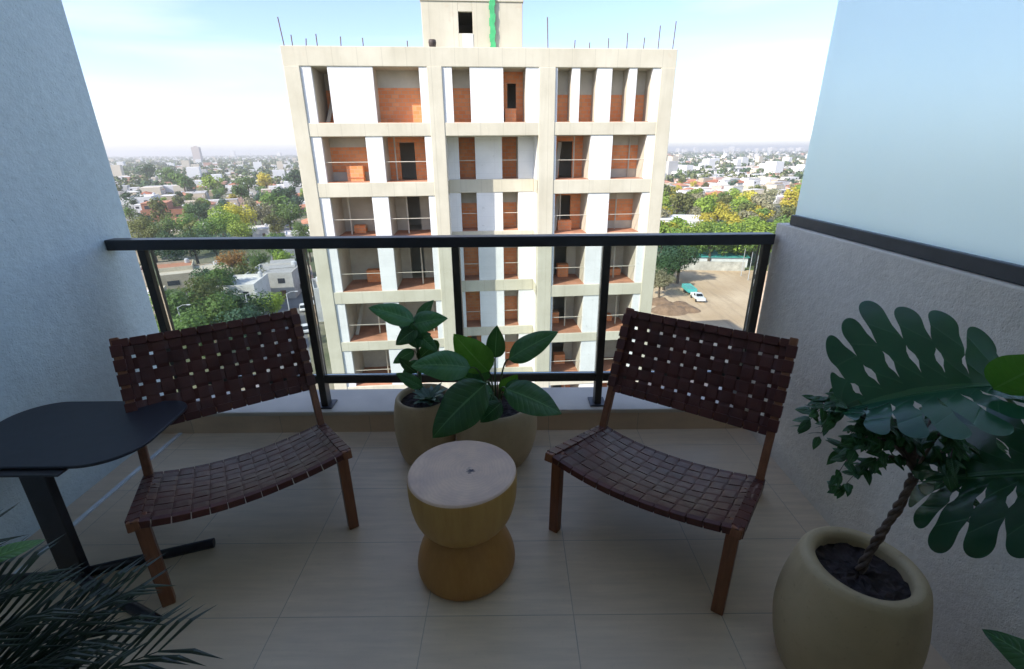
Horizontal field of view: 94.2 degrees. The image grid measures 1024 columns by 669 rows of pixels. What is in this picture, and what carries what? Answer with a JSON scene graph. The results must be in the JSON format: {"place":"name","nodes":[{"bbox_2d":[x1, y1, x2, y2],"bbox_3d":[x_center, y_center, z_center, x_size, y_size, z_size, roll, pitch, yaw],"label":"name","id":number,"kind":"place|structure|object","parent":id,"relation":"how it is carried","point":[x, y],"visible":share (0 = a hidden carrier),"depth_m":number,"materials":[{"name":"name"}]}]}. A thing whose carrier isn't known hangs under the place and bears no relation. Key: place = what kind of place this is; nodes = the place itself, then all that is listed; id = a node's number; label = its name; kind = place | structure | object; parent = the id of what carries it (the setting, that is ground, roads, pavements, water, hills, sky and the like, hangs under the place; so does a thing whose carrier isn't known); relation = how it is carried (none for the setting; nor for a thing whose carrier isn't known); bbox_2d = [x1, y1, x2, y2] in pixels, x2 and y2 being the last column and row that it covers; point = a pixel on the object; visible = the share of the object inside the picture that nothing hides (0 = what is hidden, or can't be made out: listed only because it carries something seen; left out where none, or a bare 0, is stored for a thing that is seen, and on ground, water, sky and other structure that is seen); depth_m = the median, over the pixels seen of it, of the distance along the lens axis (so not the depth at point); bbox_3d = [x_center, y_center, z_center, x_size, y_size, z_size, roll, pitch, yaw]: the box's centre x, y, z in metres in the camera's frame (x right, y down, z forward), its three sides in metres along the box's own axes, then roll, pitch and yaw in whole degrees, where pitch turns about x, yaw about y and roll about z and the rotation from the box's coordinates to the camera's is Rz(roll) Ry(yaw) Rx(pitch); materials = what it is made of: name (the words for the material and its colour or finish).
{"place":"outdoors","nodes":[
{"label":"outdoors","id":0,"kind":"place"},
{"bbox_2d":[0,0,163,545],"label":"wall","id":1,"kind":"structure","parent":0,"point":[74,297],"depth_m":2.08,"materials":[{"name":"grey paint"}]},
{"bbox_2d":[256,188,310,386],"bbox_3d":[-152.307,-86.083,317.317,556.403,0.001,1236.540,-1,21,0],"label":"road","id":2,"kind":"structure","parent":0,"point":[295,302],"depth_m":107.27,"materials":[{"name":"asphalt"}]},
{"bbox_2d":[312,276,323,321],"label":"house","id":3,"kind":"structure","parent":0,"point":[317,299],"depth_m":97.13,"materials":[{"name":"paint"}]},
{"bbox_2d":[61,0,837,155],"label":"sky","id":4,"kind":"structure","parent":0,"point":[162,77],"materials":[{"name":"white"}]},
{"bbox_2d":[107,150,806,391],"bbox_3d":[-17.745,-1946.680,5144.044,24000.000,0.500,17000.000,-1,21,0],"label":"ground","id":5,"kind":"structure","parent":0,"point":[205,256],"depth_m":158.72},
{"bbox_2d":[123,207,137,221],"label":"tree","id":6,"kind":"object","parent":5,"relation":"on","point":[131,212],"visible":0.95,"depth_m":244.74,"materials":[{"name":"green plant"}]},
{"bbox_2d":[119,192,143,207],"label":"tree","id":7,"kind":"object","parent":5,"relation":"on","point":[126,194],"visible":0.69,"depth_m":275.68,"materials":[{"name":"green plant"}]},
{"bbox_2d":[127,215,153,235],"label":"tree","id":8,"kind":"object","parent":5,"relation":"on","point":[140,223],"visible":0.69,"depth_m":175.65,"materials":[{"name":"green plant"}]},
{"bbox_2d":[127,193,159,209],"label":"house","id":9,"kind":"structure","parent":5,"relation":"on","point":[145,198],"depth_m":278.60,"materials":[{"name":"concrete"}]},
{"bbox_2d":[130,226,161,262],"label":"tree","id":10,"kind":"object","parent":5,"relation":"on","point":[150,234],"visible":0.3,"depth_m":149.06,"materials":[{"name":"green plant"}]},
{"bbox_2d":[135,163,156,178],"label":"tree","id":11,"kind":"object","parent":5,"relation":"on","point":[149,168],"visible":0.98,"depth_m":565.24,"materials":[{"name":"green plant"}]},
{"bbox_2d":[146,197,172,225],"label":"tree","id":12,"kind":"object","parent":5,"relation":"on","point":[155,205],"visible":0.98,"depth_m":225.27,"materials":[{"name":"green plant"}]},
{"bbox_2d":[140,200,185,221],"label":"house","id":13,"kind":"structure","parent":5,"relation":"on","point":[175,210],"depth_m":248.36,"materials":[{"name":"concrete"}]},
{"bbox_2d":[147,217,178,235],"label":"tree","id":14,"kind":"object","parent":5,"relation":"on","point":[168,227],"visible":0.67,"depth_m":174.36,"materials":[{"name":"green plant"}]},
{"bbox_2d":[155,167,173,181],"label":"tree","id":15,"kind":"object","parent":5,"relation":"on","point":[166,171],"visible":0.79,"depth_m":498.63,"materials":[{"name":"green plant"}]},
{"bbox_2d":[140,258,194,286],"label":"house","id":16,"kind":"structure","parent":5,"relation":"on","point":[186,264],"depth_m":130.23,"materials":[{"name":"concrete"}]},
{"bbox_2d":[154,230,191,260],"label":"tree","id":17,"kind":"object","parent":5,"relation":"on","point":[180,253],"visible":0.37,"depth_m":141.21,"materials":[{"name":"green plant"}]},
{"bbox_2d":[148,288,203,331],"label":"tree","id":18,"kind":"object","parent":5,"relation":"on","point":[172,300],"visible":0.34,"depth_m":83.83,"materials":[{"name":"green plant"}]},
{"bbox_2d":[168,172,193,191],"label":"tree","id":19,"kind":"object","parent":5,"relation":"on","point":[180,178],"visible":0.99,"depth_m":394.36,"materials":[{"name":"green plant"}]},
{"bbox_2d":[165,213,197,230],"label":"tree","id":20,"kind":"object","parent":5,"relation":"on","point":[185,221],"visible":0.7,"depth_m":180.82,"materials":[{"name":"green plant"}]},
{"bbox_2d":[156,307,208,356],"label":"tree","id":21,"kind":"object","parent":5,"relation":"on","point":[183,322],"visible":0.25,"depth_m":74.76,"materials":[{"name":"green plant"}]},
{"bbox_2d":[172,225,211,263],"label":"tree","id":22,"kind":"object","parent":5,"relation":"on","point":[195,251],"visible":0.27,"depth_m":147.12,"materials":[{"name":"green plant"}]},
{"bbox_2d":[159,260,230,288],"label":"house","id":23,"kind":"structure","parent":5,"relation":"on","point":[173,280],"depth_m":123.66,"materials":[{"name":"concrete"}]},
{"bbox_2d":[191,146,202,160],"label":"tower","id":24,"kind":"structure","parent":5,"relation":"on","point":[196,152],"depth_m":1817.35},
{"bbox_2d":[186,201,210,221],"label":"tree","id":25,"kind":"object","parent":5,"relation":"on","point":[198,210],"visible":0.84,"depth_m":208.75,"materials":[{"name":"green plant"}]},
{"bbox_2d":[175,272,231,309],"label":"tree","id":26,"kind":"object","parent":5,"relation":"on","point":[206,290],"visible":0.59,"depth_m":91.94,"materials":[{"name":"green plant"}]},
{"bbox_2d":[189,267,227,301],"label":"tree","id":27,"kind":"object","parent":5,"relation":"on","point":[203,272],"visible":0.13,"depth_m":103.91,"materials":[{"name":"green plant"}]},
{"bbox_2d":[191,217,227,236],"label":"tree","id":28,"kind":"object","parent":5,"relation":"on","point":[212,225],"visible":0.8,"depth_m":168.80,"materials":[{"name":"green plant"}]},
{"bbox_2d":[197,173,223,195],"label":"tree","id":29,"kind":"object","parent":5,"relation":"on","point":[209,181],"visible":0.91,"depth_m":379.31,"materials":[{"name":"green plant"}]},
{"bbox_2d":[186,290,240,342],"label":"tree","id":30,"kind":"object","parent":5,"relation":"on","point":[213,310],"visible":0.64,"depth_m":81.47,"materials":[{"name":"green plant"}]},
{"bbox_2d":[193,262,237,298],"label":"tree","id":31,"kind":"object","parent":5,"relation":"on","point":[224,277],"visible":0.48,"depth_m":100.10,"materials":[{"name":"green plant"}]},
{"bbox_2d":[207,206,240,236],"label":"tree","id":32,"kind":"object","parent":5,"relation":"on","point":[226,215],"visible":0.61,"depth_m":175.83,"materials":[{"name":"green plant"}]},
{"bbox_2d":[214,249,248,274],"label":"tree","id":33,"kind":"object","parent":5,"relation":"on","point":[231,261],"visible":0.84,"depth_m":130.76,"materials":[{"name":"brown plant"}]},
{"bbox_2d":[210,304,261,347],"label":"tree","id":34,"kind":"object","parent":5,"relation":"on","point":[247,313],"visible":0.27,"depth_m":78.36,"materials":[{"name":"green plant"}]},
{"bbox_2d":[222,202,257,235],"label":"tree","id":35,"kind":"object","parent":5,"relation":"on","point":[244,215],"visible":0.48,"depth_m":187.97,"materials":[{"name":"yellow plant"}]},
{"bbox_2d":[225,220,256,249],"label":"tree","id":36,"kind":"object","parent":5,"relation":"on","point":[243,231],"visible":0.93,"depth_m":168.62,"materials":[{"name":"green plant"}]},
{"bbox_2d":[231,185,252,200],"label":"tree","id":37,"kind":"object","parent":5,"relation":"on","point":[242,192],"visible":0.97,"depth_m":305.45,"materials":[{"name":"green plant"}]},
{"bbox_2d":[216,271,270,315],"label":"house","id":38,"kind":"structure","parent":5,"relation":"on","point":[247,283],"depth_m":103.04,"materials":[{"name":"concrete"}]},
{"bbox_2d":[216,288,273,316],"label":"tree","id":39,"kind":"object","parent":5,"relation":"on","point":[241,303],"visible":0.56,"depth_m":88.84,"materials":[{"name":"green plant"}]},
{"bbox_2d":[235,174,259,191],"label":"tree","id":40,"kind":"object","parent":5,"relation":"on","point":[249,181],"visible":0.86,"depth_m":384.61,"materials":[{"name":"green plant"}]},
{"bbox_2d":[232,262,266,274],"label":"tree","id":41,"kind":"object","parent":5,"relation":"on","point":[242,269],"visible":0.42,"depth_m":112.86,"materials":[{"name":"green plant"}]},
{"bbox_2d":[241,197,258,225],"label":"tree","id":42,"kind":"object","parent":5,"relation":"on","point":[249,201],"visible":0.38,"depth_m":219.67,"materials":[{"name":"green plant"}]},
{"bbox_2d":[242,250,268,267],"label":"tree","id":43,"kind":"object","parent":5,"relation":"on","point":[254,260],"visible":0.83,"depth_m":130.35,"materials":[{"name":"green plant"}]},
{"bbox_2d":[245,223,271,236],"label":"house","id":44,"kind":"structure","parent":5,"relation":"on","point":[262,230],"depth_m":192.95,"materials":[{"name":"concrete"}]},
{"bbox_2d":[244,201,277,224],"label":"tree","id":45,"kind":"object","parent":5,"relation":"on","point":[263,212],"visible":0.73,"depth_m":208.00,"materials":[{"name":"green plant"}]},
{"bbox_2d":[256,171,273,188],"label":"tree","id":46,"kind":"object","parent":5,"relation":"on","point":[264,179],"visible":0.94,"depth_m":407.93,"materials":[{"name":"yellow plant"}]},
{"bbox_2d":[249,292,285,313],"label":"tree","id":47,"kind":"object","parent":5,"relation":"on","point":[278,300],"visible":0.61,"depth_m":94.20,"materials":[{"name":"green plant"}]},
{"bbox_2d":[245,261,301,298],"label":"house","id":48,"kind":"structure","parent":5,"relation":"on","point":[284,280],"depth_m":113.28,"materials":[{"name":"concrete"}]},
{"bbox_2d":[258,190,290,223],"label":"tree","id":49,"kind":"object","parent":5,"relation":"on","point":[266,198],"visible":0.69,"depth_m":219.47,"materials":[{"name":"green plant"}]},
{"bbox_2d":[263,232,285,259],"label":"tree","id":50,"kind":"object","parent":5,"relation":"on","point":[274,235],"visible":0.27,"depth_m":147.63,"materials":[{"name":"green plant"}]},
{"bbox_2d":[263,213,286,234],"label":"tree","id":51,"kind":"object","parent":5,"relation":"on","point":[275,227],"visible":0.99,"depth_m":188.39,"materials":[{"name":"green plant"}]},
{"bbox_2d":[272,186,290,213],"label":"tree","id":52,"kind":"object","parent":5,"relation":"on","point":[280,192],"visible":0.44,"depth_m":257.96,"materials":[{"name":"green plant"}]},
{"bbox_2d":[272,249,295,259],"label":"tree","id":53,"kind":"object","parent":5,"relation":"on","point":[280,256],"visible":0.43,"depth_m":128.66,"materials":[{"name":"green plant"}]},
{"bbox_2d":[271,201,304,229],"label":"tree","id":54,"kind":"object","parent":5,"relation":"on","point":[291,214],"visible":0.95,"depth_m":196.71,"materials":[{"name":"green plant"}]},
{"bbox_2d":[269,258,312,277],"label":"house","id":55,"kind":"structure","parent":5,"relation":"on","point":[278,266],"depth_m":121.20,"materials":[{"name":"paint"}]},
{"bbox_2d":[282,168,301,186],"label":"tree","id":56,"kind":"object","parent":5,"relation":"on","point":[294,176],"visible":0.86,"depth_m":408.62,"materials":[{"name":"green plant"}]},
{"bbox_2d":[286,195,304,208],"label":"tree","id":57,"kind":"object","parent":5,"relation":"on","point":[297,201],"visible":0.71,"depth_m":259.47,"materials":[{"name":"green plant"}]},
{"bbox_2d":[291,222,309,235],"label":"tree","id":58,"kind":"object","parent":5,"relation":"on","point":[302,231],"visible":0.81,"depth_m":175.98,"materials":[{"name":"green plant"}]},
{"bbox_2d":[108,150,807,190],"bbox_3d":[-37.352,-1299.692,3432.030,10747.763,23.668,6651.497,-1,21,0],"label":"distant trees","id":59,"kind":"object","parent":5,"relation":"on","point":[142,181],"visible":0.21,"depth_m":872.62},
{"bbox_2d":[659,221,676,252],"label":"tree","id":60,"kind":"object","parent":5,"relation":"on","point":[664,228],"visible":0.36,"depth_m":155.91,"materials":[{"name":"green plant"}]},
{"bbox_2d":[669,195,684,214],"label":"tree","id":61,"kind":"object","parent":5,"relation":"on","point":[677,205],"visible":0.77,"depth_m":237.69,"materials":[{"name":"green plant"}]},
{"bbox_2d":[660,214,712,226],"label":"warehouse","id":62,"kind":"structure","parent":5,"relation":"on","point":[688,218],"depth_m":193.60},
{"bbox_2d":[675,192,698,213],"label":"tree","id":63,"kind":"object","parent":5,"relation":"on","point":[686,200],"visible":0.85,"depth_m":231.62,"materials":[{"name":"green plant"}]},
{"bbox_2d":[693,199,721,214],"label":"tree","id":64,"kind":"object","parent":5,"relation":"on","point":[708,207],"visible":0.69,"depth_m":206.25,"materials":[{"name":"green plant"}]},
{"bbox_2d":[711,205,727,220],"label":"tree","id":65,"kind":"object","parent":5,"relation":"on","point":[719,215],"visible":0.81,"depth_m":205.35,"materials":[{"name":"yellow plant"}]},
{"bbox_2d":[730,195,746,210],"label":"tree","id":66,"kind":"object","parent":5,"relation":"on","point":[735,203],"visible":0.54,"depth_m":232.97,"materials":[{"name":"green plant"}]},
{"bbox_2d":[739,209,763,222],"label":"tree","id":67,"kind":"object","parent":5,"relation":"on","point":[746,214],"visible":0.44,"depth_m":189.43,"materials":[{"name":"beige plant"}]},
{"bbox_2d":[751,191,778,216],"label":"tree","id":68,"kind":"object","parent":5,"relation":"on","point":[757,199],"visible":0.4,"depth_m":214.65,"materials":[{"name":"beige plant"}]},
{"bbox_2d":[755,199,780,219],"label":"tree","id":69,"kind":"object","parent":5,"relation":"on","point":[767,205],"visible":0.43,"depth_m":211.27,"materials":[{"name":"beige plant"}]},
{"bbox_2d":[762,188,782,202],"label":"tree","id":70,"kind":"object","parent":5,"relation":"on","point":[772,194],"visible":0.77,"depth_m":274.85,"materials":[{"name":"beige plant"}]},
{"bbox_2d":[777,203,796,220],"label":"tree","id":71,"kind":"object","parent":5,"relation":"on","point":[787,211],"visible":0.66,"depth_m":204.30,"materials":[{"name":"green plant"}]},
{"bbox_2d":[782,187,799,206],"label":"tree","id":72,"kind":"object","parent":5,"relation":"on","point":[794,194],"visible":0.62,"depth_m":249.35,"materials":[{"name":"yellow plant"}]},
{"bbox_2d":[108,150,807,193],"bbox_3d":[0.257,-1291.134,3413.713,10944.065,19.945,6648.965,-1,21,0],"label":"distant houses","id":73,"kind":"structure","parent":0,"point":[673,166],"depth_m":694.00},
{"bbox_2d":[0,428,951,668],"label":"floor","id":74,"kind":"structure","parent":0,"point":[300,575],"depth_m":1.77,"materials":[{"name":"tile"}]},
{"bbox_2d":[1,433,181,589],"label":"floor trim","id":75,"kind":"structure","parent":74,"relation":"on","point":[113,490],"depth_m":2.23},
{"bbox_2d":[0,401,215,622],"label":"side table","id":76,"kind":"object","parent":74,"relation":"on","point":[42,447],"visible":0.88,"depth_m":1.72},
{"bbox_2d":[0,503,221,668],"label":"potted palm","id":77,"kind":"object","parent":74,"relation":"on","point":[16,640],"visible":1,"depth_m":1.04,"materials":[{"name":"green plant"}]},
{"bbox_2d":[109,308,358,607],"bbox_3d":[-1.136,0.409,1.973,0.710,0.803,0.801,-14,25,-31],"label":"woven lounge chair","id":78,"kind":"object","parent":74,"relation":"on","point":[162,498],"visible":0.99,"depth_m":1.99,"materials":[{"name":"leather"}]},
{"bbox_2d":[369,300,455,465],"bbox_3d":[-0.435,0.233,2.322,0.316,0.843,0.310,6,22,17],"label":"potted plant","id":79,"kind":"object","parent":74,"relation":"on","point":[417,404],"visible":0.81,"depth_m":2.24,"materials":[{"name":"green plant"}]},
{"bbox_2d":[161,386,748,433],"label":"kerb","id":80,"kind":"structure","parent":74,"relation":"on","point":[361,410],"depth_m":2.67,"materials":[{"name":"concrete"}]},
{"bbox_2d":[104,232,775,408],"bbox_3d":[-0.343,-0.048,2.531,3.314,0.944,0.100,-1,21,0],"label":"railing","id":81,"kind":"object","parent":80,"relation":"on","point":[301,245],"visible":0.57,"depth_m":2.37,"materials":[{"name":"metal"}]},
{"bbox_2d":[407,440,516,600],"bbox_3d":[-0.172,0.674,1.743,0.382,0.431,0.377,-1,21,0],"label":"wooden stool","id":82,"kind":"object","parent":74,"relation":"on","point":[461,495],"visible":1,"depth_m":1.63,"materials":[{"name":"brown wood"}]},
{"bbox_2d":[411,326,561,467],"bbox_3d":[-0.107,0.308,2.228,0.637,0.766,0.627,-1,21,0],"label":"potted plant","id":83,"kind":"object","parent":74,"relation":"on","point":[475,405],"visible":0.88,"depth_m":2.06,"materials":[{"name":"green plant"}]},
{"bbox_2d":[544,307,798,615],"bbox_3d":[0.642,0.410,1.929,0.710,0.803,0.801,14,25,33],"label":"woven lounge chair","id":84,"kind":"object","parent":74,"relation":"on","point":[603,456],"visible":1,"depth_m":1.93,"materials":[{"name":"leather"}]},
{"bbox_2d":[772,388,1008,668],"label":"braided ficus","id":85,"kind":"object","parent":74,"relation":"on","point":[845,598],"visible":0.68,"depth_m":1.22,"materials":[{"name":"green ceramic"}]},
{"bbox_2d":[826,301,1023,668],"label":"monstera plant","id":86,"kind":"object","parent":74,"relation":"on","point":[996,472],"visible":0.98,"depth_m":1.02,"materials":[{"name":"green plant"}]},
{"bbox_2d":[277,0,677,388],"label":"unfinished tower","id":87,"kind":"structure","parent":0,"point":[478,119],"depth_m":27.32,"materials":[{"name":"concrete"}]},
{"bbox_2d":[648,269,767,385],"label":"dirt lot","id":88,"kind":"structure","parent":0,"point":[726,296],"depth_m":112.70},
{"bbox_2d":[652,297,672,305],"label":"earth mound","id":89,"kind":"object","parent":88,"relation":"on","point":[656,301],"visible":0.75,"depth_m":106.89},
{"bbox_2d":[654,267,676,297],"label":"tree","id":90,"kind":"object","parent":88,"relation":"on","point":[659,282],"visible":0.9,"depth_m":109.72,"materials":[{"name":"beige plant"}]},
{"bbox_2d":[656,253,680,289],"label":"tree","id":91,"kind":"object","parent":88,"relation":"on","point":[663,261],"visible":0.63,"depth_m":115.94,"materials":[{"name":"green plant"}]},
{"bbox_2d":[651,303,687,315],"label":"earth mound","id":92,"kind":"object","parent":88,"relation":"on","point":[669,309],"visible":0.98,"depth_m":101.02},
{"bbox_2d":[657,246,683,272],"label":"tree","id":93,"kind":"object","parent":88,"relation":"on","point":[666,250],"visible":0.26,"depth_m":122.71,"materials":[{"name":"green plant"}]},
{"bbox_2d":[661,245,700,283],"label":"tree","id":94,"kind":"object","parent":88,"relation":"on","point":[687,259],"visible":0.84,"depth_m":120.41,"materials":[{"name":"green plant"}]},
{"bbox_2d":[690,292,705,301],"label":"pickup truck","id":95,"kind":"object","parent":88,"relation":"on","point":[697,296],"visible":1,"depth_m":108.82,"materials":[{"name":"white paint"}]},
{"bbox_2d":[680,261,745,270],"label":"boundary wall","id":96,"kind":"structure","parent":88,"relation":"on","point":[717,266],"depth_m":136.08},
{"bbox_2d":[656,257,770,270],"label":"grass verge","id":97,"kind":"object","parent":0,"point":[752,263],"depth_m":143.37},
{"bbox_2d":[668,222,699,254],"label":"tree","id":98,"kind":"object","parent":97,"relation":"on","point":[677,231],"visible":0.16,"depth_m":139.71,"materials":[{"name":"green plant"}]},
{"bbox_2d":[678,219,715,249],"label":"tree","id":99,"kind":"object","parent":97,"relation":"on","point":[698,226],"visible":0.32,"depth_m":136.64,"materials":[{"name":"green plant"}]},
{"bbox_2d":[695,220,732,260],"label":"tree","id":100,"kind":"object","parent":97,"relation":"on","point":[707,248],"visible":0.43,"depth_m":137.93,"materials":[{"name":"green plant"}]},
{"bbox_2d":[687,250,749,266],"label":"shed","id":101,"kind":"structure","parent":97,"relation":"on","point":[728,257],"depth_m":139.92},
{"bbox_2d":[708,221,752,255],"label":"tree","id":102,"kind":"object","parent":97,"relation":"on","point":[733,230],"visible":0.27,"depth_m":136.96,"materials":[{"name":"green plant"}]},
{"bbox_2d":[729,221,759,256],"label":"tree","id":103,"kind":"object","parent":97,"relation":"on","point":[742,247],"visible":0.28,"depth_m":136.95,"materials":[{"name":"green plant"}]},
{"bbox_2d":[739,217,786,250],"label":"tree","id":104,"kind":"object","parent":97,"relation":"on","point":[763,228],"visible":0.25,"depth_m":133.19,"materials":[{"name":"green plant"}]},
{"bbox_2d":[748,223,1023,668],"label":"wall","id":105,"kind":"structure","parent":0,"point":[819,288],"depth_m":1.67,"materials":[{"name":"paint"}]},
{"bbox_2d":[790,0,1023,285],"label":"glass screen","id":106,"kind":"object","parent":105,"relation":"on","point":[916,147],"visible":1,"depth_m":1.55,"materials":[{"name":"blue"}]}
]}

